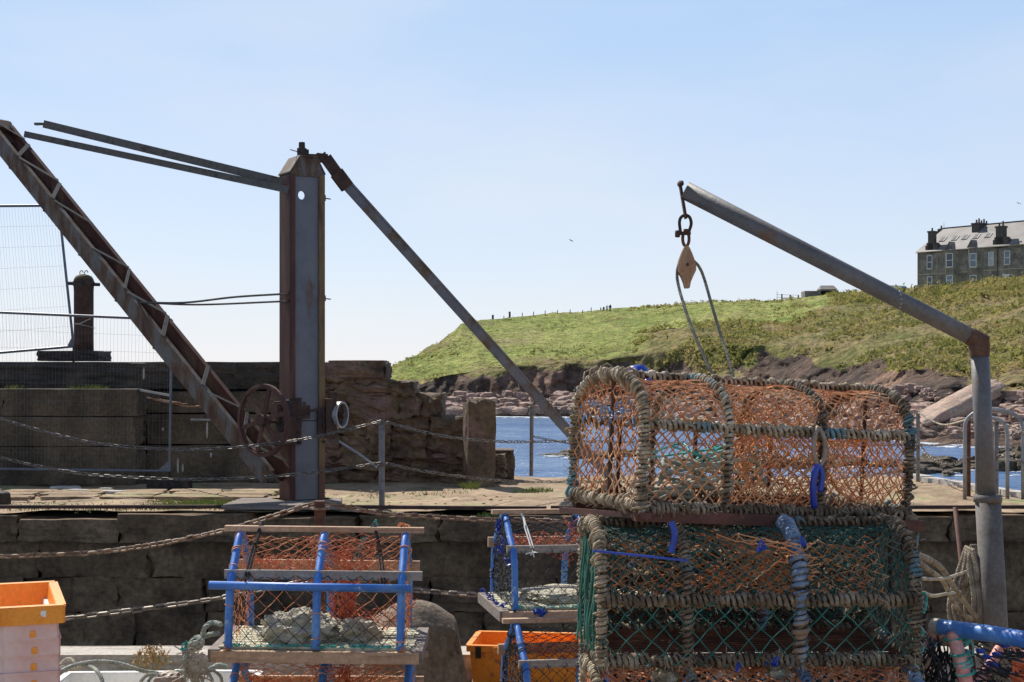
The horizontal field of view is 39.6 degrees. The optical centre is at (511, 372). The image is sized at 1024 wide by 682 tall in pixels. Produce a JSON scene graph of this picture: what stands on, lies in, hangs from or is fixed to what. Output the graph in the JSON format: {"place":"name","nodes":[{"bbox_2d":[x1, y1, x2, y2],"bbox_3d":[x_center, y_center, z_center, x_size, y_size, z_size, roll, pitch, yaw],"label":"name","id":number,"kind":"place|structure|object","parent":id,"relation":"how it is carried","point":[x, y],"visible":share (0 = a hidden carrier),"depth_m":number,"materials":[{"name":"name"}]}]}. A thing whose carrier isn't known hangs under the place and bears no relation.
{"place":"outdoors","nodes":[
{"label":"outdoors","id":0,"kind":"place"},
{"bbox_2d":[60,671,203,681],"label":"fish box","id":1,"kind":"object","parent":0,"point":[108,676],"visible":0.51,"depth_m":6.52,"materials":[{"name":"white plastic"}]},
{"bbox_2d":[60,657,75,670],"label":"rope","id":2,"kind":"object","parent":1,"relation":"on","point":[72,660],"visible":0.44,"depth_m":6.23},
{"bbox_2d":[139,669,223,681],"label":"rope coil","id":3,"kind":"object","parent":1,"relation":"on","point":[168,676],"visible":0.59,"depth_m":5.79,"materials":[{"name":"fabric"}]},
{"bbox_2d":[60,659,158,673],"bbox_3d":[-1.702,1.245,5.874,0.647,0.114,0.204,0,0,-39],"label":"rope","id":4,"kind":"object","parent":3,"relation":"on","point":[103,661],"visible":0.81,"depth_m":5.89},
{"bbox_2d":[68,664,104,681],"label":"rope","id":5,"kind":"object","parent":4,"relation":"attached to","point":[96,670],"visible":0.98,"depth_m":5.86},
{"bbox_2d":[0,488,278,501],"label":"paving","id":6,"kind":"structure","parent":0,"point":[23,494],"depth_m":18.40,"materials":[{"name":"stone"}]},
{"bbox_2d":[175,669,262,681],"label":"fish box","id":7,"kind":"object","parent":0,"point":[225,674],"visible":0.25,"depth_m":6.81,"materials":[{"name":"white plastic"}]},
{"bbox_2d":[229,651,427,681],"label":"lobster creel","id":8,"kind":"object","parent":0,"point":[326,673],"visible":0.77,"depth_m":5.93,"materials":[{"name":"orange fabric"}]},
{"bbox_2d":[208,519,428,664],"bbox_3d":[-0.778,0.875,5.874,0.848,0.539,0.556,1,0,-1],"label":"lobster creel","id":9,"kind":"object","parent":8,"relation":"on","point":[234,643],"visible":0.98,"depth_m":5.68,"materials":[{"name":"blue wood"}]},
{"bbox_2d":[172,620,228,681],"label":"rope bundle","id":10,"kind":"object","parent":9,"relation":"hanging from","point":[193,671],"visible":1,"depth_m":5.46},
{"bbox_2d":[256,606,384,645],"bbox_3d":[-0.781,1.048,5.817,0.522,0.182,0.271,0,0,-12],"label":"weight stone","id":11,"kind":"object","parent":9,"relation":"in","point":[278,628],"visible":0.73,"depth_m":5.74,"materials":[{"name":"white stone"}]},
{"bbox_2d":[30,510,937,515],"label":"quay","id":12,"kind":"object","parent":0,"point":[79,513],"depth_m":16.93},
{"bbox_2d":[0,360,514,485],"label":"harbour wall","id":13,"kind":"structure","parent":12,"relation":"on","point":[368,391],"depth_m":20.68,"materials":[{"name":"stone"}]},
{"bbox_2d":[0,204,74,361],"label":"fence","id":14,"kind":"object","parent":13,"relation":"on","point":[70,344],"visible":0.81,"depth_m":22.99,"materials":[{"name":"metal"}]},
{"bbox_2d":[36,270,111,360],"bbox_3d":[-6.763,-0.885,22.001,0.968,1.412,0.711,0,0,0],"label":"mooring bollard","id":15,"kind":"object","parent":13,"relation":"on","point":[84,284],"visible":0.98,"depth_m":21.86,"materials":[{"name":"black metal"}]},
{"bbox_2d":[139,389,168,395],"bbox_3d":[-5.094,0.281,20.275,0.446,0.105,0.030,0,0,7],"label":"loose bar","id":16,"kind":"object","parent":13,"relation":"on","point":[153,392],"visible":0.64,"depth_m":20.26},
{"bbox_2d":[147,397,200,407],"bbox_3d":[-4.725,0.427,20.231,0.978,0.174,0.113,0,0,3],"label":"old rope","id":17,"kind":"object","parent":13,"relation":"on","point":[177,403],"visible":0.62,"depth_m":20.22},
{"bbox_2d":[191,418,210,420],"bbox_3d":[-4.394,0.669,20.400,0.421,0.038,0.050,0,0,0],"label":"loose bar","id":18,"kind":"object","parent":13,"relation":"on","point":[196,419],"visible":0.64,"depth_m":20.38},
{"bbox_2d":[0,510,1023,645],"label":"quay wall","id":19,"kind":"structure","parent":0,"point":[454,555],"depth_m":16.42,"materials":[{"name":"stone"}]},
{"bbox_2d":[0,475,1023,513],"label":"quay ground","id":20,"kind":"structure","parent":0,"point":[931,494],"depth_m":18.64,"materials":[{"name":"stone"}]},
{"bbox_2d":[0,490,10,504],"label":"mooring stump","id":21,"kind":"object","parent":20,"relation":"on","point":[5,497],"visible":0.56,"depth_m":17.21,"materials":[{"name":"stone"}]},
{"bbox_2d":[49,486,80,489],"bbox_3d":[-6.070,1.581,19.314,0.436,0.103,0.218,0,0,0],"label":"loose stone","id":22,"kind":"object","parent":20,"relation":"on","point":[65,487],"visible":0.47,"depth_m":19.22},
{"bbox_2d":[68,489,87,490],"bbox_3d":[-5.790,1.579,18.960,0.305,0.070,0.152,0,0,0],"label":"loose stone","id":23,"kind":"object","parent":20,"relation":"on","point":[77,489],"visible":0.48,"depth_m":18.91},
{"bbox_2d":[0,311,192,488],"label":"fence","id":24,"kind":"object","parent":20,"relation":"on","point":[169,484],"visible":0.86,"depth_m":19.69,"materials":[{"name":"metal"}]},
{"bbox_2d":[103,490,125,493],"bbox_3d":[-5.276,1.581,18.880,0.353,0.052,0.184,0,0,0],"label":"loose stone","id":25,"kind":"object","parent":20,"relation":"on","point":[110,491],"visible":0.62,"depth_m":18.80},
{"bbox_2d":[0,505,546,509],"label":"edge strip","id":26,"kind":"object","parent":20,"relation":"on","point":[219,507],"visible":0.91,"depth_m":16.46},
{"bbox_2d":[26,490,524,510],"bbox_3d":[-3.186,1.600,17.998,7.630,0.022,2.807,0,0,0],"label":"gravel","id":27,"kind":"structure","parent":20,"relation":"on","point":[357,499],"depth_m":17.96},
{"bbox_2d":[4,384,552,516],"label":"grass","id":28,"kind":"structure","parent":20,"relation":"on","point":[470,485],"depth_m":17.49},
{"bbox_2d":[221,498,341,509],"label":"stone slab","id":29,"kind":"structure","parent":20,"relation":"on","point":[259,504],"depth_m":16.68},
{"bbox_2d":[0,119,614,500],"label":"hand crane","id":30,"kind":"object","parent":20,"relation":"on","point":[303,406],"visible":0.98,"depth_m":17.35,"materials":[{"name":"grey paint"}]},
{"bbox_2d":[378,421,385,504],"bbox_3d":[-1.528,1.080,16.700,0.104,1.033,0.104,0,0,0],"label":"chain post","id":31,"kind":"object","parent":20,"relation":"on","point":[382,466],"visible":0.97,"depth_m":16.67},
{"bbox_2d":[0,417,381,450],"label":"chain","id":32,"kind":"object","parent":31,"relation":"hanging from","point":[155,448],"visible":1,"depth_m":16.51,"materials":[{"name":"metal"}]},
{"bbox_2d":[0,456,381,480],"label":"chain","id":33,"kind":"object","parent":31,"relation":"hanging from","point":[64,470],"visible":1,"depth_m":16.51,"materials":[{"name":"metal"}]},
{"bbox_2d":[381,420,917,447],"bbox_3d":[2.104,0.807,18.947,8.582,0.514,0.526,0,0,-30],"label":"chain","id":34,"kind":"object","parent":31,"relation":"hanging from","point":[428,433],"visible":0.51,"depth_m":17.57,"materials":[{"name":"metal"}]},
{"bbox_2d":[382,462,917,484],"bbox_3d":[2.100,1.300,18.957,8.582,0.526,0.497,0,0,-29],"label":"chain","id":35,"kind":"object","parent":31,"relation":"hanging from","point":[453,475],"visible":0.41,"depth_m":17.67,"materials":[{"name":"metal"}]},
{"bbox_2d":[462,398,495,486],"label":"stone pillar","id":36,"kind":"structure","parent":20,"relation":"on","point":[479,422],"depth_m":20.02,"materials":[{"name":"stone"}]},
{"bbox_2d":[528,405,534,475],"bbox_3d":[0.297,1.024,21.600,0.108,1.078,0.104,0,0,0],"label":"chain post","id":37,"kind":"object","parent":20,"relation":"on","point":[531,407],"visible":0.99,"depth_m":21.57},
{"bbox_2d":[533,435,591,445],"bbox_3d":[0.758,1.030,21.600,0.926,0.170,0.037,0,0,0],"label":"chain","id":38,"kind":"object","parent":37,"relation":"hanging from","point":[549,439],"visible":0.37,"depth_m":21.60,"materials":[{"name":"metal"}]},
{"bbox_2d":[551,505,1023,508],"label":"edge strip","id":39,"kind":"object","parent":20,"relation":"on","point":[945,507],"visible":0.33,"depth_m":16.48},
{"bbox_2d":[914,411,919,481],"bbox_3d":[5.964,1.081,20.900,0.104,1.034,0.104,0,0,0],"label":"chain post","id":40,"kind":"object","parent":20,"relation":"on","point":[918,447],"visible":0.88,"depth_m":20.87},
{"bbox_2d":[913,473,1020,497],"bbox_3d":[6.435,1.580,19.300,0.220,0.117,4.627,0,0,-10],"label":"coping","id":41,"kind":"object","parent":20,"relation":"on","point":[1014,493],"visible":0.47,"depth_m":20.11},
{"bbox_2d":[967,418,972,495],"bbox_3d":[5.938,1.096,18.500,0.104,1.027,0.104,0,0,0],"label":"chain post","id":42,"kind":"object","parent":20,"relation":"on","point":[969,457],"visible":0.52,"depth_m":18.47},
{"bbox_2d":[917,439,962,446],"bbox_3d":[5.944,0.943,19.675,0.038,0.226,2.367,0,0,0],"label":"chain","id":43,"kind":"object","parent":42,"relation":"attached to","point":[948,443],"visible":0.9,"depth_m":19.64,"materials":[{"name":"metal"}]},
{"bbox_2d":[919,445,962,465],"bbox_3d":[5.951,1.149,19.675,0.038,0.253,2.364,0,0,1],"label":"chain","id":44,"kind":"object","parent":42,"relation":"hanging from","point":[941,463],"visible":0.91,"depth_m":19.76,"materials":[{"name":"metal"}]},
{"bbox_2d":[918,412,965,425],"bbox_3d":[5.976,0.649,19.650,0.102,0.170,2.309,0,0,0],"label":"slack rope","id":45,"kind":"object","parent":42,"relation":"attached to","point":[941,423],"visible":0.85,"depth_m":19.87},
{"bbox_2d":[975,416,1008,498],"bbox_3d":[6.161,1.086,18.250,0.427,1.068,0.048,0,0,32],"label":"ladder rail","id":46,"kind":"object","parent":20,"relation":"on","point":[1003,423],"visible":0.54,"depth_m":18.14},
{"bbox_2d":[963,407,1023,498],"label":"ladder rail","id":47,"kind":"object","parent":20,"relation":"on","point":[1012,413],"visible":0.85,"depth_m":18.12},
{"bbox_2d":[993,420,999,493],"bbox_3d":[6.332,1.105,18.600,0.104,0.997,0.104,0,0,0],"label":"chain post","id":48,"kind":"object","parent":20,"relation":"on","point":[996,440],"visible":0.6,"depth_m":18.58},
{"bbox_2d":[998,422,1020,430],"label":"chain","id":49,"kind":"object","parent":48,"relation":"hanging from","point":[1016,428],"visible":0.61,"depth_m":18.18,"materials":[{"name":"metal"}]},
{"bbox_2d":[996,431,1023,436],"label":"chain","id":50,"kind":"object","parent":48,"relation":"hanging from","point":[1002,435],"visible":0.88,"depth_m":18.20,"materials":[{"name":"metal"}]},
{"bbox_2d":[997,453,1023,463],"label":"chain","id":51,"kind":"object","parent":48,"relation":"hanging from","point":[1011,458],"visible":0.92,"depth_m":18.20,"materials":[{"name":"metal"}]},
{"bbox_2d":[0,0,1023,365],"label":"sky","id":52,"kind":"structure","parent":0,"point":[491,136],"materials":[{"name":"blue"}]},
{"bbox_2d":[391,280,1023,446],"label":"headland","id":53,"kind":"structure","parent":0,"point":[778,360],"depth_m":170.73,"materials":[{"name":"plant"}]},
{"bbox_2d":[392,271,1023,385],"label":"scrub","id":54,"kind":"object","parent":53,"relation":"on","point":[959,292],"visible":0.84,"depth_m":171.65,"materials":[{"name":"green plant"}]},
{"bbox_2d":[445,379,1023,439],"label":"shore rubble","id":55,"kind":"object","parent":53,"relation":"on","point":[508,402],"visible":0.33,"depth_m":140.81,"materials":[{"name":"stone"}]},
{"bbox_2d":[801,285,836,297],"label":"stone shed","id":56,"kind":"structure","parent":53,"relation":"on","point":[822,289],"depth_m":236.00,"materials":[{"name":"stone"}]},
{"bbox_2d":[913,379,1006,426],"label":"slab boulder","id":57,"kind":"object","parent":53,"relation":"on","point":[955,404],"visible":0.57,"depth_m":105.30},
{"bbox_2d":[915,218,1023,289],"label":"terraced house","id":58,"kind":"structure","parent":53,"relation":"on","point":[976,250],"depth_m":223.31,"materials":[{"name":"stone"}]},
{"bbox_2d":[926,255,931,269],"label":"window","id":59,"kind":"structure","parent":58,"relation":"in","point":[929,258],"depth_m":228.24,"materials":[{"name":"white glass"}]},
{"bbox_2d":[927,276,931,286],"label":"window","id":60,"kind":"structure","parent":58,"relation":"in","point":[928,278],"depth_m":228.24,"materials":[{"name":"white glass"}]},
{"bbox_2d":[945,253,952,267],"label":"window","id":61,"kind":"structure","parent":58,"relation":"in","point":[949,256],"depth_m":224.48,"materials":[{"name":"white glass"}]},
{"bbox_2d":[946,275,952,285],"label":"window","id":62,"kind":"structure","parent":58,"relation":"in","point":[949,278],"depth_m":224.48,"materials":[{"name":"white glass"}]},
{"bbox_2d":[969,253,976,267],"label":"window","id":63,"kind":"structure","parent":58,"relation":"in","point":[972,255],"depth_m":221.05,"materials":[{"name":"white glass"}]},
{"bbox_2d":[987,252,993,266],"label":"window","id":64,"kind":"structure","parent":58,"relation":"in","point":[990,254],"depth_m":219.55,"materials":[{"name":"glass"}]},
{"bbox_2d":[1003,250,1010,265],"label":"window","id":65,"kind":"structure","parent":58,"relation":"in","point":[1006,253],"depth_m":217.36,"materials":[{"name":"white glass"}]},
{"bbox_2d":[467,681,957,681],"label":"quay ground","id":66,"kind":"structure","parent":0,"point":[745,681],"depth_m":7.84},
{"bbox_2d":[129,644,173,670],"bbox_3d":[-1.927,1.538,7.597,0.232,0.180,0.166,0,0,0],"label":"dry weed","id":67,"kind":"object","parent":66,"relation":"on","point":[151,652],"visible":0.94,"depth_m":7.59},
{"bbox_2d":[360,600,466,681],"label":"stone bollard","id":68,"kind":"object","parent":66,"relation":"on","point":[443,661],"visible":0.56,"depth_m":7.29,"materials":[{"name":"grey stone"}]},
{"bbox_2d":[60,646,1023,681],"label":"kerb timber","id":69,"kind":"object","parent":66,"relation":"on","point":[124,654],"visible":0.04,"depth_m":7.85,"materials":[{"name":"wood"}]},
{"bbox_2d":[310,500,329,612],"bbox_3d":[-1.073,1.137,7.950,0.116,0.846,0.116,0,0,0],"label":"chain post","id":70,"kind":"object","parent":69,"relation":"on","point":[319,508],"visible":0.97,"depth_m":7.92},
{"bbox_2d":[0,501,314,558],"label":"chain","id":71,"kind":"object","parent":70,"relation":"hanging from","point":[181,539],"visible":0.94,"depth_m":7.89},
{"bbox_2d":[65,580,313,620],"bbox_3d":[-2.067,1.264,7.834,2.017,0.268,0.068,0,0,-7],"label":"chain","id":72,"kind":"object","parent":70,"relation":"hanging from","point":[104,613],"visible":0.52,"depth_m":7.84,"materials":[{"name":"metal"}]},
{"bbox_2d":[324,500,569,523],"bbox_3d":[0.341,0.778,7.943,2.790,0.136,0.050,0,0,0],"label":"chain","id":73,"kind":"object","parent":70,"relation":"hanging from","point":[408,515],"visible":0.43,"depth_m":7.94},
{"bbox_2d":[324,580,788,596],"bbox_3d":[0.336,1.199,7.941,2.800,0.131,0.051,0,0,0],"label":"chain","id":74,"kind":"object","parent":70,"relation":"hanging from","point":[463,594],"visible":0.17,"depth_m":7.95,"materials":[{"name":"metal"}]},
{"bbox_2d":[818,530,829,591],"bbox_3d":[1.744,1.140,7.950,0.055,0.840,0.055,0,0,0],"label":"chain post","id":75,"kind":"object","parent":69,"relation":"on","point":[819,584],"depth_m":7.92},
{"bbox_2d":[677,180,1010,681],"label":"davit","id":76,"kind":"object","parent":66,"relation":"on","point":[987,499],"visible":1,"depth_m":6.58,"materials":[{"name":"metal"}]},
{"bbox_2d":[675,214,695,288],"bbox_3d":[0.817,-0.575,6.698,0.095,0.352,0.088,0,0,0],"label":"pulley block","id":77,"kind":"object","parent":76,"relation":"hanging from","point":[686,266],"depth_m":6.67,"materials":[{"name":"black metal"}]},
{"bbox_2d":[675,260,746,419],"bbox_3d":[0.899,-0.160,6.356,0.146,0.780,0.747,0,0,-9],"label":"fall rope","id":78,"kind":"object","parent":77,"relation":"hanging from","point":[715,319],"visible":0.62,"depth_m":6.50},
{"bbox_2d":[919,552,978,619],"bbox_3d":[1.766,0.887,5.814,0.077,0.522,1.776,0,0,25],"label":"rope","id":79,"kind":"object","parent":76,"relation":"hanging from","point":[939,566],"visible":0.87,"depth_m":6.09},
{"bbox_2d":[923,590,960,597],"bbox_3d":[1.741,0.886,5.753,0.027,0.240,1.619,0,0,22],"label":"rope","id":80,"kind":"object","parent":79,"relation":"attached to","point":[940,594],"visible":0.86,"depth_m":5.67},
{"bbox_2d":[922,570,967,580],"bbox_3d":[1.769,0.822,5.802,0.025,0.210,1.737,0,0,23],"label":"rope","id":81,"kind":"object","parent":79,"relation":"attached to","point":[942,578],"visible":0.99,"depth_m":5.59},
{"bbox_2d":[920,561,972,620],"bbox_3d":[1.747,0.893,5.800,0.066,0.508,1.744,0,0,24],"label":"rope","id":82,"kind":"object","parent":79,"relation":"on","point":[927,568],"visible":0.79,"depth_m":6.05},
{"bbox_2d":[953,507,976,681],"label":"iron rod","id":83,"kind":"object","parent":76,"relation":"hanging from","point":[957,530],"visible":0.44,"depth_m":6.83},
{"bbox_2d":[947,544,982,648],"bbox_3d":[2.126,1.044,6.658,0.172,0.484,0.141,0,0,0],"label":"rope coil","id":84,"kind":"object","parent":83,"relation":"hanging from","point":[968,561],"visible":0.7,"depth_m":6.65,"materials":[{"name":"fabric"}]},
{"bbox_3d":[-1.930,1.541,4.711,0.798,0.207,0.588,0,0,-21],"label":"fish box","id":85,"kind":"object","parent":66,"relation":"on","visible":0},
{"bbox_3d":[-1.926,1.488,4.719,0.798,0.207,0.588,0,0,-21],"label":"fish box","id":86,"kind":"object","parent":85,"relation":"on","visible":0},
{"bbox_3d":[-1.930,1.435,4.715,0.798,0.207,0.588,0,0,-21],"label":"fish box","id":87,"kind":"object","parent":86,"relation":"on","visible":0},
{"bbox_3d":[-1.926,1.382,4.711,0.798,0.207,0.588,0,0,-21],"label":"fish box","id":88,"kind":"object","parent":87,"relation":"on","visible":0},
{"bbox_3d":[-1.930,1.329,4.719,0.798,0.207,0.588,0,0,-21],"label":"fish box","id":89,"kind":"object","parent":88,"relation":"on","visible":0},
{"bbox_3d":[-1.926,1.276,4.715,0.798,0.207,0.588,0,0,-21],"label":"fish box","id":90,"kind":"object","parent":89,"relation":"on","visible":0},
{"bbox_3d":[-1.930,1.223,4.711,0.798,0.207,0.588,0,0,-21],"label":"fish box","id":91,"kind":"object","parent":90,"relation":"on","visible":0},
{"bbox_3d":[-1.926,1.170,4.719,0.798,0.207,0.588,0,0,-21],"label":"fish box","id":92,"kind":"object","parent":91,"relation":"on","visible":0},
{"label":"fish box","id":93,"kind":"object","parent":92,"relation":"on","visible":0},
{"bbox_2d":[0,667,60,681],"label":"fish box","id":94,"kind":"object","parent":93,"relation":"on","point":[45,676],"visible":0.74,"depth_m":4.57,"materials":[{"name":"white plastic"}]},
{"bbox_2d":[0,653,60,673],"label":"fish box","id":95,"kind":"object","parent":94,"relation":"on","point":[29,663],"visible":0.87,"depth_m":4.57,"materials":[{"name":"white plastic"}]},
{"bbox_2d":[0,630,60,657],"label":"fish box","id":96,"kind":"object","parent":95,"relation":"on","point":[30,647],"visible":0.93,"depth_m":4.57,"materials":[{"name":"white plastic"}]},
{"bbox_2d":[0,597,58,640],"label":"fish box","id":97,"kind":"object","parent":96,"relation":"on","point":[26,632],"visible":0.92,"depth_m":4.57,"materials":[{"name":"white plastic"}]},
{"bbox_2d":[0,581,65,626],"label":"fish box","id":98,"kind":"object","parent":97,"relation":"on","point":[20,603],"visible":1,"depth_m":4.73,"materials":[{"name":"orange plastic"}]},
{"bbox_3d":[0.735,1.550,4.630,1.100,0.330,1.150,0,0,0],"label":"pallet","id":99,"kind":"object","parent":66,"relation":"on","visible":0},
{"bbox_2d":[576,622,872,681],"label":"lobster creel","id":100,"kind":"object","parent":99,"relation":"on","point":[581,650],"visible":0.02,"depth_m":5.04,"materials":[{"name":"fabric"}]},
{"bbox_2d":[575,514,881,640],"bbox_3d":[0.737,0.680,4.995,1.026,0.458,0.558,0,0,-3],"label":"lobster creel","id":101,"kind":"object","parent":100,"relation":"on","point":[812,615],"visible":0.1,"depth_m":4.87,"materials":[{"name":"fabric"}]},
{"bbox_2d":[578,653,924,681],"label":"lobster creel","id":102,"kind":"object","parent":99,"relation":"on","point":[588,669],"visible":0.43,"depth_m":4.32,"materials":[{"name":"fabric"}]},
{"bbox_2d":[573,512,931,673],"bbox_3d":[0.716,0.666,4.464,1.051,0.471,0.593,0,0,-3],"label":"lobster creel","id":103,"kind":"object","parent":102,"relation":"on","point":[865,639],"visible":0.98,"depth_m":4.33,"materials":[{"name":"fabric"}]},
{"bbox_2d":[559,363,924,548],"bbox_3d":[0.759,0.301,4.716,1.074,0.621,0.598,3,-1,-22],"label":"lobster creel","id":104,"kind":"object","parent":103,"relation":"on","point":[643,499],"visible":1,"depth_m":4.58,"materials":[{"name":"fabric"}]},
{"bbox_2d":[922,591,927,613],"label":"rope","id":105,"kind":"object","parent":104,"relation":"hanging from","point":[926,599],"visible":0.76,"depth_m":4.60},
{"bbox_3d":[1.872,1.534,4.444,0.858,0.446,0.617,5,3,42],"label":"lobster creel","id":106,"kind":"object","parent":66,"relation":"on","visible":0},
{"bbox_2d":[912,618,1023,681],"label":"lobster creel","id":107,"kind":"object","parent":106,"relation":"on","point":[955,633],"visible":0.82,"depth_m":4.38,"materials":[{"name":"blue plastic"}]},
{"bbox_2d":[495,417,1020,489],"bbox_3d":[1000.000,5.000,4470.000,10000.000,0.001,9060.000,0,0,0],"label":"sea","id":108,"kind":"structure","parent":0,"point":[513,429],"depth_m":92.97,"materials":[{"name":"liquid"}]},
{"bbox_2d":[539,449,636,458],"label":"rock reef","id":109,"kind":"object","parent":108,"relation":"in","point":[563,452],"visible":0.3,"depth_m":85.42},
{"bbox_2d":[496,416,1020,475],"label":"sea foam","id":110,"kind":"object","parent":108,"relation":"on","point":[945,446],"visible":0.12,"depth_m":95.40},
{"bbox_2d":[656,453,899,468],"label":"rock reef","id":111,"kind":"object","parent":108,"relation":"in","point":[794,465],"visible":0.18,"depth_m":76.39},
{"bbox_2d":[898,453,971,475],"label":"rock reef","id":112,"kind":"object","parent":108,"relation":"in","point":[928,465],"visible":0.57,"depth_m":72.09},
{"bbox_2d":[961,445,1020,471],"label":"rock reef","id":113,"kind":"object","parent":108,"relation":"in","point":[1015,453],"visible":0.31,"depth_m":73.66},
{"bbox_3d":[0.086,1.678,7.600,0.600,0.040,0.400,0,0,0],"label":"timber block","id":114,"kind":"object","parent":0,"visible":0},
{"bbox_2d":[466,630,579,681],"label":"fish box","id":115,"kind":"object","parent":114,"relation":"on","point":[482,647],"visible":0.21,"depth_m":7.55,"materials":[{"name":"orange plastic"}]},
{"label":"timber board","id":116,"kind":"object","parent":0,"visible":0},
{"bbox_2d":[498,616,686,681],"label":"lobster creel","id":117,"kind":"object","parent":116,"relation":"on","point":[521,648],"visible":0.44,"depth_m":6.66,"materials":[{"name":"fabric"}]},
{"bbox_2d":[478,509,668,621],"bbox_3d":[0.330,0.933,7.119,0.907,0.505,0.644,1,0,-12],"label":"lobster creel","id":118,"kind":"object","parent":117,"relation":"on","point":[497,604],"visible":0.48,"depth_m":6.99,"materials":[{"name":"blue wood"}]},
{"bbox_2d":[518,583,578,603],"bbox_3d":[0.264,1.108,7.136,0.426,0.068,0.362,0,0,-30],"label":"weight stone","id":119,"kind":"object","parent":118,"relation":"on","point":[557,591],"visible":0.56,"depth_m":7.02,"materials":[{"name":"white stone"}]}
]}

